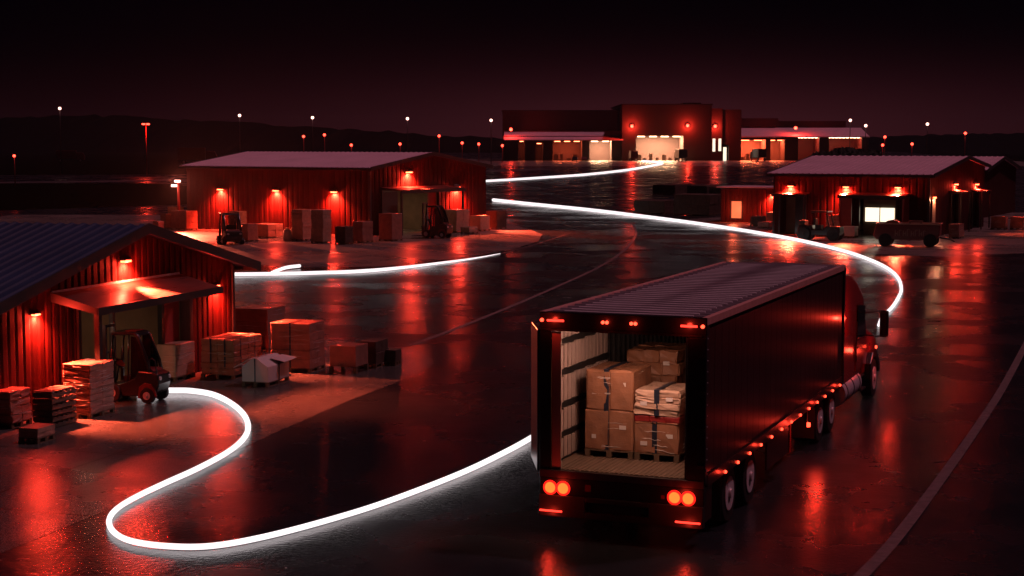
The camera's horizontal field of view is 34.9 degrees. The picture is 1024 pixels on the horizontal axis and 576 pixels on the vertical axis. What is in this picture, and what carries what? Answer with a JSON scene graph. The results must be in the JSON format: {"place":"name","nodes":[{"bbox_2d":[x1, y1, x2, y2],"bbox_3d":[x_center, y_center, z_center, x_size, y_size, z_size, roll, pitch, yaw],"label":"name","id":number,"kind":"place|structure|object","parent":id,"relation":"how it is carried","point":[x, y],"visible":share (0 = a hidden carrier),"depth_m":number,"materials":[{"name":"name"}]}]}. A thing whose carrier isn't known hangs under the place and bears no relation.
{"place":"outdoors","nodes":[
{"label":"outdoors","id":0,"kind":"place"},
{"bbox_2d":[0,183,186,209],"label":"grass field","id":1,"kind":"structure","parent":0,"point":[25,196],"depth_m":204.92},
{"bbox_2d":[13,155,15,185],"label":"lamp post","id":2,"kind":"object","parent":1,"relation":"on","point":[14,156],"visible":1,"depth_m":249.28,"materials":[{"name":"metal"}]},
{"bbox_2d":[0,153,233,174],"bbox_3d":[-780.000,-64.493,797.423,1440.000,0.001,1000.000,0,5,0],"label":"grass field","id":3,"kind":"structure","parent":0,"point":[98,163],"depth_m":499.49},
{"bbox_2d":[58,107,61,173],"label":"lamp post","id":4,"kind":"object","parent":3,"relation":"on","point":[59,108],"visible":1,"depth_m":350.54,"materials":[{"name":"metal"}]},
{"bbox_2d":[0,114,501,152],"bbox_3d":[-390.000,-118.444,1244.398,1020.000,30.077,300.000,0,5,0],"label":"hill","id":5,"kind":"structure","parent":0,"point":[93,133],"depth_m":1170.25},
{"bbox_2d":[0,168,552,182],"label":"road","id":6,"kind":"structure","parent":0,"point":[185,179],"depth_m":286.58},
{"bbox_2d":[0,152,1023,575],"bbox_3d":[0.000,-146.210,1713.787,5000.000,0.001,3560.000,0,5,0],"label":"ground","id":7,"kind":"structure","parent":0,"point":[846,492],"depth_m":35.39,"materials":[{"name":"asphalt"}]},
{"bbox_2d":[142,123,149,174],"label":"lamp post","id":8,"kind":"object","parent":7,"relation":"on","point":[146,146],"visible":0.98,"depth_m":333.70,"materials":[{"name":"metal"}]},
{"bbox_2d":[0,339,434,552],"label":"concrete apron","id":9,"kind":"object","parent":7,"relation":"on","point":[83,468],"visible":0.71,"depth_m":36.32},
{"bbox_2d":[0,386,32,428],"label":"pallet load","id":10,"kind":"object","parent":9,"relation":"on","point":[15,405],"visible":1,"depth_m":37.83,"materials":[{"name":"cardboard"}]},
{"bbox_2d":[18,423,55,443],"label":"pallet load","id":11,"kind":"object","parent":9,"relation":"on","point":[37,433],"visible":1,"depth_m":35.89,"materials":[{"name":"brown wood"}]},
{"bbox_2d":[32,385,76,427],"bbox_3d":[-10.720,2.785,38.148,0.540,0.875,0.990,2,5,18],"label":"crate stack","id":12,"kind":"object","parent":9,"relation":"on","point":[52,404],"visible":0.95,"depth_m":37.81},
{"bbox_2d":[63,358,114,418],"bbox_3d":[-10.279,2.436,39.527,0.799,1.325,1.093,2,5,18],"label":"pallet load","id":13,"kind":"object","parent":9,"relation":"on","point":[91,381],"visible":0.92,"depth_m":39.08,"materials":[{"name":"brown"}]},
{"bbox_2d":[0,221,260,425],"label":"shed","id":14,"kind":"structure","parent":9,"relation":"on","point":[78,286],"depth_m":42.22,"materials":[{"name":"paint"}]},
{"bbox_2d":[30,309,41,315],"bbox_3d":[-11.470,0.589,39.188,0.140,0.149,0.280,2,5,18],"label":"wall lamp","id":15,"kind":"object","parent":14,"relation":"attached to","point":[36,312],"visible":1,"depth_m":39.12,"materials":[{"name":"black"}]},
{"bbox_2d":[120,254,132,262],"bbox_3d":[-10.191,-0.782,42.935,0.190,0.204,0.380,2,5,18],"label":"wall lamp","id":16,"kind":"object","parent":14,"relation":"attached to","point":[125,258],"visible":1,"depth_m":42.87,"materials":[{"name":"black"}]},
{"bbox_2d":[157,301,178,343],"bbox_3d":[-9.635,1.296,45.699,0.140,2.500,0.970,2,5,18],"label":"sliding door","id":17,"kind":"structure","parent":14,"relation":"in","point":[168,313],"depth_m":45.55,"materials":[{"name":"metal"}]},
{"bbox_2d":[102,323,170,403],"bbox_3d":[-9.984,1.913,41.861,2.350,1.949,0.938,1,5,16],"label":"forklift","id":18,"kind":"object","parent":9,"relation":"on","point":[147,380],"visible":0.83,"depth_m":41.52,"materials":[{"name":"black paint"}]},
{"bbox_2d":[131,336,146,377],"bbox_3d":[-9.500,1.770,41.396,0.470,1.080,0.008,1,5,16],"label":"side window","id":19,"kind":"structure","parent":18,"relation":"in","point":[138,363],"depth_m":41.40,"materials":[{"name":"black glass"}]},
{"bbox_2d":[142,334,157,366],"bbox_3d":[-9.335,1.719,41.970,0.470,1.080,0.008,1,5,16],"label":"side window","id":20,"kind":"structure","parent":18,"relation":"in","point":[148,348],"depth_m":41.96,"materials":[{"name":"black glass"}]},
{"bbox_2d":[157,340,195,381],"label":"pallet load","id":21,"kind":"object","parent":9,"relation":"on","point":[177,359],"visible":0.78,"depth_m":45.23,"materials":[{"name":"brown cardboard"}]},
{"bbox_2d":[201,332,261,379],"bbox_3d":[-8.000,1.916,46.453,1.067,1.130,1.754,2,5,18],"label":"pallet load","id":22,"kind":"object","parent":9,"relation":"on","point":[223,353],"visible":0.85,"depth_m":45.73,"materials":[{"name":"brown cardboard"}]},
{"bbox_2d":[235,304,284,351],"bbox_3d":[-8.100,1.282,52.220,1.250,1.370,1.300,2,5,18],"label":"pallet load","id":23,"kind":"object","parent":9,"relation":"on","point":[256,319],"visible":0.45,"depth_m":51.60,"materials":[{"name":"brown cardboard"}]},
{"bbox_2d":[233,353,296,386],"bbox_3d":[-6.783,2.237,44.797,1.207,0.786,1.460,2,5,18],"label":"open carton","id":24,"kind":"object","parent":9,"relation":"on","point":[267,369],"visible":1,"depth_m":44.30,"materials":[{"name":"white cardboard"}]},
{"bbox_2d":[270,319,325,372],"bbox_3d":[-6.240,1.670,47.416,1.270,1.450,1.063,2,5,18],"label":"pallet load","id":25,"kind":"object","parent":9,"relation":"on","point":[302,341],"visible":0.92,"depth_m":46.95,"materials":[{"name":"brown cardboard"}]},
{"bbox_2d":[329,342,368,373],"bbox_3d":[-4.720,2.024,47.106,0.840,0.800,0.920,2,5,18],"label":"legged crate","id":26,"kind":"object","parent":9,"relation":"on","point":[343,355],"visible":1,"depth_m":46.73,"materials":[{"name":"brown wood"}]},
{"bbox_2d":[357,338,387,367],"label":"pallet load","id":27,"kind":"object","parent":9,"relation":"on","point":[377,347],"visible":0.77,"depth_m":47.91,"materials":[{"name":"brown cardboard"}]},
{"bbox_2d":[385,348,401,365],"bbox_3d":[-3.549,2.059,48.579,0.358,0.468,0.507,2,5,18],"label":"box","id":28,"kind":"object","parent":9,"relation":"on","point":[393,357],"visible":1,"depth_m":48.37,"materials":[{"name":"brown wood"}]},
{"bbox_2d":[0,215,541,267],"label":"concrete apron","id":29,"kind":"object","parent":7,"relation":"on","point":[281,252],"visible":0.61,"depth_m":105.03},
{"bbox_2d":[153,221,163,227],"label":"pallet load","id":30,"kind":"object","parent":29,"relation":"on","point":[159,223],"visible":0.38,"depth_m":122.55,"materials":[{"name":"cardboard"}]},
{"bbox_2d":[160,213,170,228],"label":"pallet load","id":31,"kind":"object","parent":29,"relation":"on","point":[166,218],"visible":0.85,"depth_m":124.82,"materials":[{"name":"cardboard"}]},
{"bbox_2d":[168,206,183,213],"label":"pallet load","id":32,"kind":"object","parent":29,"relation":"on","point":[170,209],"visible":0.16,"depth_m":127.24,"materials":[{"name":"cardboard"}]},
{"bbox_2d":[171,180,180,209],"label":"twin floodlight","id":33,"kind":"object","parent":29,"relation":"on","point":[177,185],"visible":0.83,"depth_m":125.84,"materials":[{"name":"black"}]},
{"bbox_2d":[171,210,197,229],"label":"pallet load","id":34,"kind":"object","parent":29,"relation":"on","point":[184,219],"visible":1,"depth_m":123.67,"materials":[{"name":"brown cardboard"}]},
{"bbox_2d":[216,212,244,244],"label":"forklift","id":35,"kind":"object","parent":29,"relation":"on","point":[231,233],"visible":1,"depth_m":105.95,"materials":[{"name":"black paint"}]},
{"bbox_2d":[229,211,246,224],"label":"pallet load","id":36,"kind":"object","parent":29,"relation":"on","point":[243,216],"visible":0.25,"depth_m":112.01,"materials":[{"name":"brown cardboard"}]},
{"bbox_2d":[236,223,257,241],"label":"pallet load","id":37,"kind":"object","parent":29,"relation":"on","point":[249,231],"visible":0.66,"depth_m":108.92,"materials":[{"name":"brown cardboard"}]},
{"bbox_2d":[257,223,282,237],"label":"pallet load","id":38,"kind":"object","parent":29,"relation":"on","point":[268,230],"visible":0.91,"depth_m":113.32,"materials":[{"name":"brown cardboard"}]},
{"bbox_2d":[283,227,291,240],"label":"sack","id":39,"kind":"object","parent":29,"relation":"on","point":[287,234],"visible":1,"depth_m":109.95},
{"bbox_2d":[291,209,310,240],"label":"pallet load","id":40,"kind":"object","parent":29,"relation":"on","point":[301,223],"visible":0.88,"depth_m":109.82,"materials":[{"name":"brown cardboard"}]},
{"bbox_2d":[311,209,331,243],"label":"pallet load","id":41,"kind":"object","parent":29,"relation":"on","point":[321,225],"visible":1,"depth_m":107.15,"materials":[{"name":"brown cardboard"}]},
{"bbox_2d":[178,151,493,235],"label":"shed","id":42,"kind":"structure","parent":29,"relation":"on","point":[369,186],"depth_m":121.67,"materials":[{"name":"paint"}]},
{"bbox_2d":[383,191,397,212],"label":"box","id":43,"kind":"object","parent":42,"relation":"in","point":[390,199],"depth_m":118.15,"materials":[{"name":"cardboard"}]},
{"bbox_2d":[427,192,435,229],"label":"sliding door","id":44,"kind":"structure","parent":42,"relation":"in","point":[431,197],"depth_m":122.23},
{"bbox_2d":[335,226,352,244],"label":"pallet load","id":45,"kind":"object","parent":29,"relation":"on","point":[344,235],"visible":1,"depth_m":105.95,"materials":[{"name":"black"}]},
{"bbox_2d":[353,221,372,242],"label":"pallet load","id":46,"kind":"object","parent":29,"relation":"on","point":[362,231],"visible":0.94,"depth_m":107.76,"materials":[{"name":"brown cardboard"}]},
{"bbox_2d":[379,213,402,241],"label":"pallet load","id":47,"kind":"object","parent":29,"relation":"on","point":[390,226],"visible":1,"depth_m":109.54,"materials":[{"name":"brown cardboard"}]},
{"bbox_2d":[412,203,452,238],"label":"forklift","id":48,"kind":"object","parent":29,"relation":"on","point":[442,228],"visible":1,"depth_m":113.10,"materials":[{"name":"black paint"}]},
{"bbox_2d":[435,208,441,226],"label":"side window","id":49,"kind":"structure","parent":48,"relation":"in","point":[437,217],"depth_m":112.82,"materials":[{"name":"black glass"}]},
{"bbox_2d":[440,207,446,221],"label":"side window","id":50,"kind":"structure","parent":48,"relation":"in","point":[441,209],"depth_m":113.45,"materials":[{"name":"black glass"}]},
{"bbox_2d":[445,209,469,232],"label":"pallet load","id":51,"kind":"object","parent":29,"relation":"on","point":[458,218],"visible":0.55,"depth_m":119.90,"materials":[{"name":"brown cardboard"}]},
{"bbox_2d":[460,226,477,233],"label":"pallet load","id":52,"kind":"object","parent":29,"relation":"on","point":[469,229],"visible":1,"depth_m":118.35,"materials":[{"name":"cardboard"}]},
{"bbox_2d":[470,215,489,230],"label":"pallet load","id":53,"kind":"object","parent":29,"relation":"on","point":[481,222],"visible":0.77,"depth_m":122.08,"materials":[{"name":"brown cardboard"}]},
{"bbox_2d":[486,210,506,228],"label":"pallet load","id":54,"kind":"object","parent":29,"relation":"on","point":[498,219],"visible":0.88,"depth_m":124.73,"materials":[{"name":"brown cardboard"}]},
{"bbox_2d":[271,264,300,271],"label":"light line","id":55,"kind":"object","parent":7,"relation":"on","point":[288,267],"visible":0.94,"depth_m":84.61,"materials":[{"name":"white"}]},
{"bbox_2d":[311,116,313,151],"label":"lamp post","id":56,"kind":"object","parent":7,"relation":"on","point":[312,117],"visible":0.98,"depth_m":467.78,"materials":[{"name":"metal"}]},
{"bbox_2d":[106,388,530,549],"bbox_3d":[-4.218,3.443,34.736,11.366,0.146,16.766,0,5,0],"label":"light line","id":57,"kind":"object","parent":7,"relation":"on","point":[113,531],"visible":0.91,"depth_m":30.14,"materials":[{"name":"white"}]},
{"bbox_2d":[235,253,499,275],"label":"light line","id":58,"kind":"object","parent":7,"relation":"on","point":[321,272],"visible":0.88,"depth_m":82.13,"materials":[{"name":"white"}]},
{"bbox_2d":[408,225,636,344],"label":"painted line","id":59,"kind":"object","parent":7,"relation":"on","point":[498,311],"visible":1,"depth_m":68.76,"materials":[{"name":"paint"}]},
{"bbox_2d":[486,160,662,181],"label":"light line","id":60,"kind":"object","parent":7,"relation":"on","point":[614,171],"visible":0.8,"depth_m":329.39,"materials":[{"name":"white"}]},
{"bbox_2d":[633,199,673,213],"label":"pallet load","id":61,"kind":"object","parent":7,"relation":"on","point":[652,206],"visible":0.8,"depth_m":152.23,"materials":[{"name":"brown wood"}]},
{"bbox_2d":[652,184,690,194],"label":"pallet load","id":62,"kind":"object","parent":7,"relation":"on","point":[670,189],"visible":0.89,"depth_m":206.66,"materials":[{"name":"brown wood"}]},
{"bbox_2d":[673,193,720,215],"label":"pallet load","id":63,"kind":"object","parent":7,"relation":"on","point":[698,203],"visible":0.97,"depth_m":148.49,"materials":[{"name":"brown wood"}]},
{"bbox_2d":[492,198,902,326],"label":"light line","id":64,"kind":"object","parent":7,"relation":"on","point":[895,274],"visible":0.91,"depth_m":124.86,"materials":[{"name":"white"}]},
{"bbox_2d":[687,185,719,193],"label":"pallet load","id":65,"kind":"object","parent":7,"relation":"on","point":[698,189],"visible":0.46,"depth_m":194.92,"materials":[{"name":"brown wood"}]},
{"bbox_2d":[531,262,888,528],"bbox_3d":[5.102,1.555,35.345,3.517,3.817,18.645,2,6,23],"label":"semi truck","id":66,"kind":"object","parent":7,"relation":"on","point":[779,355],"visible":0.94,"depth_m":28.47,"materials":[{"name":"black paint"}]},
{"bbox_2d":[585,408,635,459],"bbox_3d":[1.879,2.476,28.686,0.895,0.850,1.106,2,5,22],"label":"pallet load","id":67,"kind":"object","parent":66,"relation":"on","point":[610,432],"visible":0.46,"depth_m":28.18,"materials":[{"name":"brown cardboard"}]},
{"bbox_2d":[586,361,650,410],"bbox_3d":[1.886,1.714,28.612,0.871,0.710,1.109,2,5,22],"label":"pallet load","id":68,"kind":"object","parent":67,"relation":"on","point":[610,385],"visible":0.95,"depth_m":28.15,"materials":[{"name":"cardboard"}]},
{"bbox_2d":[634,421,684,462],"bbox_3d":[2.652,2.587,28.334,0.834,0.690,1.025,2,5,22],"label":"pallet load","id":69,"kind":"object","parent":66,"relation":"on","point":[659,441],"visible":0.72,"depth_m":27.88,"materials":[{"name":"brown cardboard"}]},
{"bbox_2d":[635,413,684,423],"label":"pallet load","id":70,"kind":"object","parent":69,"relation":"on","point":[662,419],"visible":0.45,"depth_m":27.84},
{"bbox_2d":[634,381,684,416],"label":"pallet load","id":71,"kind":"object","parent":70,"relation":"on","point":[655,398],"visible":0.82,"depth_m":27.83,"materials":[{"name":"cardboard"}]},
{"bbox_2d":[709,187,727,193],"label":"pallet load","id":72,"kind":"object","parent":7,"relation":"on","point":[713,190],"visible":0.2,"depth_m":183.85,"materials":[{"name":"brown wood"}]},
{"bbox_2d":[468,159,1023,165],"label":"concrete apron","id":73,"kind":"object","parent":7,"relation":"on","point":[497,162],"visible":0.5,"depth_m":523.78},
{"bbox_2d":[406,117,408,151],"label":"lamp post","id":74,"kind":"object","parent":73,"relation":"on","point":[407,118],"visible":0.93,"depth_m":477.73,"materials":[{"name":"metal"}]},
{"bbox_2d":[490,119,492,164],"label":"lamp post","id":75,"kind":"object","parent":73,"relation":"on","point":[491,120],"visible":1,"depth_m":498.15,"materials":[{"name":"metal"}]},
{"bbox_2d":[629,151,637,160],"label":"parked truck","id":76,"kind":"object","parent":73,"relation":"on","point":[633,154],"visible":0.9,"depth_m":586.27,"materials":[{"name":"black paint"}]},
{"bbox_2d":[674,149,686,160],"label":"parked truck","id":77,"kind":"object","parent":73,"relation":"on","point":[679,154],"visible":0.95,"depth_m":583.71,"materials":[{"name":"black paint"}]},
{"bbox_2d":[750,149,766,160],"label":"parked truck","id":78,"kind":"object","parent":73,"relation":"on","point":[757,154],"visible":0.95,"depth_m":590.25,"materials":[{"name":"black paint"}]},
{"bbox_2d":[826,147,854,155],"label":"tree","id":79,"kind":"object","parent":73,"relation":"on","point":[841,151],"visible":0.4,"depth_m":466.63,"materials":[{"name":"black plant"}]},
{"bbox_2d":[686,212,1023,256],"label":"concrete apron","id":80,"kind":"object","parent":7,"relation":"on","point":[985,240],"visible":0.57,"depth_m":108.19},
{"bbox_2d":[716,185,773,222],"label":"annex","id":81,"kind":"object","parent":80,"relation":"on","point":[741,203],"visible":0.58,"depth_m":135.46,"materials":[{"name":"paint"}]},
{"bbox_2d":[730,200,742,218],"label":"window","id":82,"kind":"structure","parent":81,"relation":"in","point":[735,205],"depth_m":135.82,"materials":[{"name":"orange"}]},
{"bbox_2d":[750,216,765,226],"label":"pallet load","id":83,"kind":"object","parent":80,"relation":"on","point":[755,220],"visible":0.68,"depth_m":128.96,"materials":[{"name":"cardboard"}]},
{"bbox_2d":[758,221,772,228],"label":"pallet load","id":84,"kind":"object","parent":80,"relation":"on","point":[764,224],"visible":0.84,"depth_m":125.96,"materials":[{"name":"cardboard"}]},
{"bbox_2d":[766,212,772,220],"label":"pallet load","id":85,"kind":"object","parent":80,"relation":"on","point":[769,216],"visible":0.34,"depth_m":130.22,"materials":[{"name":"cardboard"}]},
{"bbox_2d":[797,210,843,240],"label":"tow tractor","id":86,"kind":"object","parent":80,"relation":"on","point":[805,231],"visible":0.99,"depth_m":110.41,"materials":[{"name":"black paint"}]},
{"bbox_2d":[826,214,839,225],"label":"pallet load","id":87,"kind":"object","parent":80,"relation":"on","point":[836,219],"visible":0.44,"depth_m":114.95,"materials":[{"name":"cardboard"}]},
{"bbox_2d":[843,226,857,237],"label":"pallet load","id":88,"kind":"object","parent":80,"relation":"on","point":[850,231],"visible":0.84,"depth_m":113.26,"materials":[{"name":"cardboard"}]},
{"bbox_2d":[766,155,991,235],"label":"shed","id":89,"kind":"structure","parent":80,"relation":"on","point":[870,197],"depth_m":117.20,"materials":[{"name":"paint"}]},
{"bbox_2d":[786,197,794,232],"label":"door","id":90,"kind":"structure","parent":89,"relation":"in","point":[790,201],"depth_m":119.51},
{"bbox_2d":[795,197,804,233],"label":"door","id":91,"kind":"structure","parent":89,"relation":"in","point":[798,200],"depth_m":117.97,"materials":[{"name":"black paint"}]},
{"bbox_2d":[864,206,894,222],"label":"window","id":92,"kind":"structure","parent":89,"relation":"in","point":[872,214],"depth_m":115.95,"materials":[{"name":"white"}]},
{"bbox_2d":[932,197,936,222],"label":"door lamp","id":93,"kind":"object","parent":89,"relation":"attached to","point":[933,208],"visible":0.82,"depth_m":114.13,"materials":[{"name":"orange"}]},
{"bbox_2d":[952,194,954,223],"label":"door","id":94,"kind":"structure","parent":89,"relation":"in","point":[953,195],"depth_m":120.68,"materials":[{"name":"black paint"}]},
{"bbox_2d":[972,193,974,227],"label":"door","id":95,"kind":"structure","parent":89,"relation":"in","point":[973,193],"depth_m":126.75,"materials":[{"name":"black paint"}]},
{"bbox_2d":[874,219,954,246],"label":"cart","id":96,"kind":"object","parent":80,"relation":"on","point":[888,233],"visible":1,"depth_m":103.64,"materials":[{"name":"red paint"}]},
{"bbox_2d":[949,223,963,238],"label":"pallet load","id":97,"kind":"object","parent":80,"relation":"on","point":[956,230],"visible":0.98,"depth_m":112.47,"materials":[{"name":"cardboard"}]},
{"bbox_2d":[972,156,1021,217],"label":"shed","id":98,"kind":"structure","parent":80,"relation":"on","point":[1000,179],"depth_m":149.54,"materials":[{"name":"paint"}]},
{"bbox_2d":[990,216,1007,229],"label":"pallet load","id":99,"kind":"object","parent":80,"relation":"on","point":[998,222],"visible":1,"depth_m":124.18,"materials":[{"name":"cardboard"}]},
{"bbox_2d":[1010,217,1023,229],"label":"pallet load","id":100,"kind":"object","parent":80,"relation":"on","point":[1017,223],"visible":1,"depth_m":124.06,"materials":[{"name":"cardboard"}]},
{"bbox_2d":[853,342,1023,575],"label":"painted line","id":101,"kind":"object","parent":7,"relation":"on","point":[879,556],"visible":1,"depth_m":31.52,"materials":[{"name":"paint"}]},
{"bbox_2d":[0,0,1023,138],"label":"sky","id":102,"kind":"structure","parent":0,"point":[449,67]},
{"bbox_2d":[627,342,685,382],"bbox_3d":[2.797,1.425,30.396,1.019,0.705,1.222,2,5,22],"label":"pallet load","id":103,"kind":"object","parent":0,"point":[666,362],"visible":0.64,"depth_m":29.86,"materials":[{"name":"cardboard"}]},
{"bbox_2d":[501,103,869,160],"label":"warehouse","id":104,"kind":"structure","parent":0,"point":[657,132],"depth_m":611.66,"materials":[{"name":"red"}]},
{"bbox_2d":[718,139,720,150],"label":"slot window","id":105,"kind":"structure","parent":104,"relation":"in","point":[719,143],"depth_m":606.63,"materials":[{"name":"white"}]},
{"bbox_2d":[723,147,725,160],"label":"lit door","id":106,"kind":"structure","parent":104,"relation":"in","point":[724,148],"depth_m":609.90,"materials":[{"name":"white"}]},
{"bbox_2d":[812,151,826,155],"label":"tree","id":107,"kind":"object","parent":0,"point":[819,153],"visible":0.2,"depth_m":477.11,"materials":[{"name":"black plant"}]},
{"bbox_2d":[843,149,867,155],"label":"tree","id":108,"kind":"object","parent":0,"point":[855,152],"visible":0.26,"depth_m":456.91,"materials":[{"name":"black plant"}]},
{"bbox_2d":[860,149,886,155],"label":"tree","id":109,"kind":"object","parent":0,"point":[869,152],"visible":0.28,"depth_m":446.65,"materials":[{"name":"black plant"}]},
{"bbox_2d":[868,133,1023,151],"bbox_3d":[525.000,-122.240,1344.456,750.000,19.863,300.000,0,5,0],"label":"hill","id":110,"kind":"structure","parent":0,"point":[993,142],"depth_m":1272.91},
{"bbox_2d":[905,152,1023,161],"bbox_3d":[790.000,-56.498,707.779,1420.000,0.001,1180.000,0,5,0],"label":"grass field","id":111,"kind":"structure","parent":0,"point":[1015,155],"depth_m":931.35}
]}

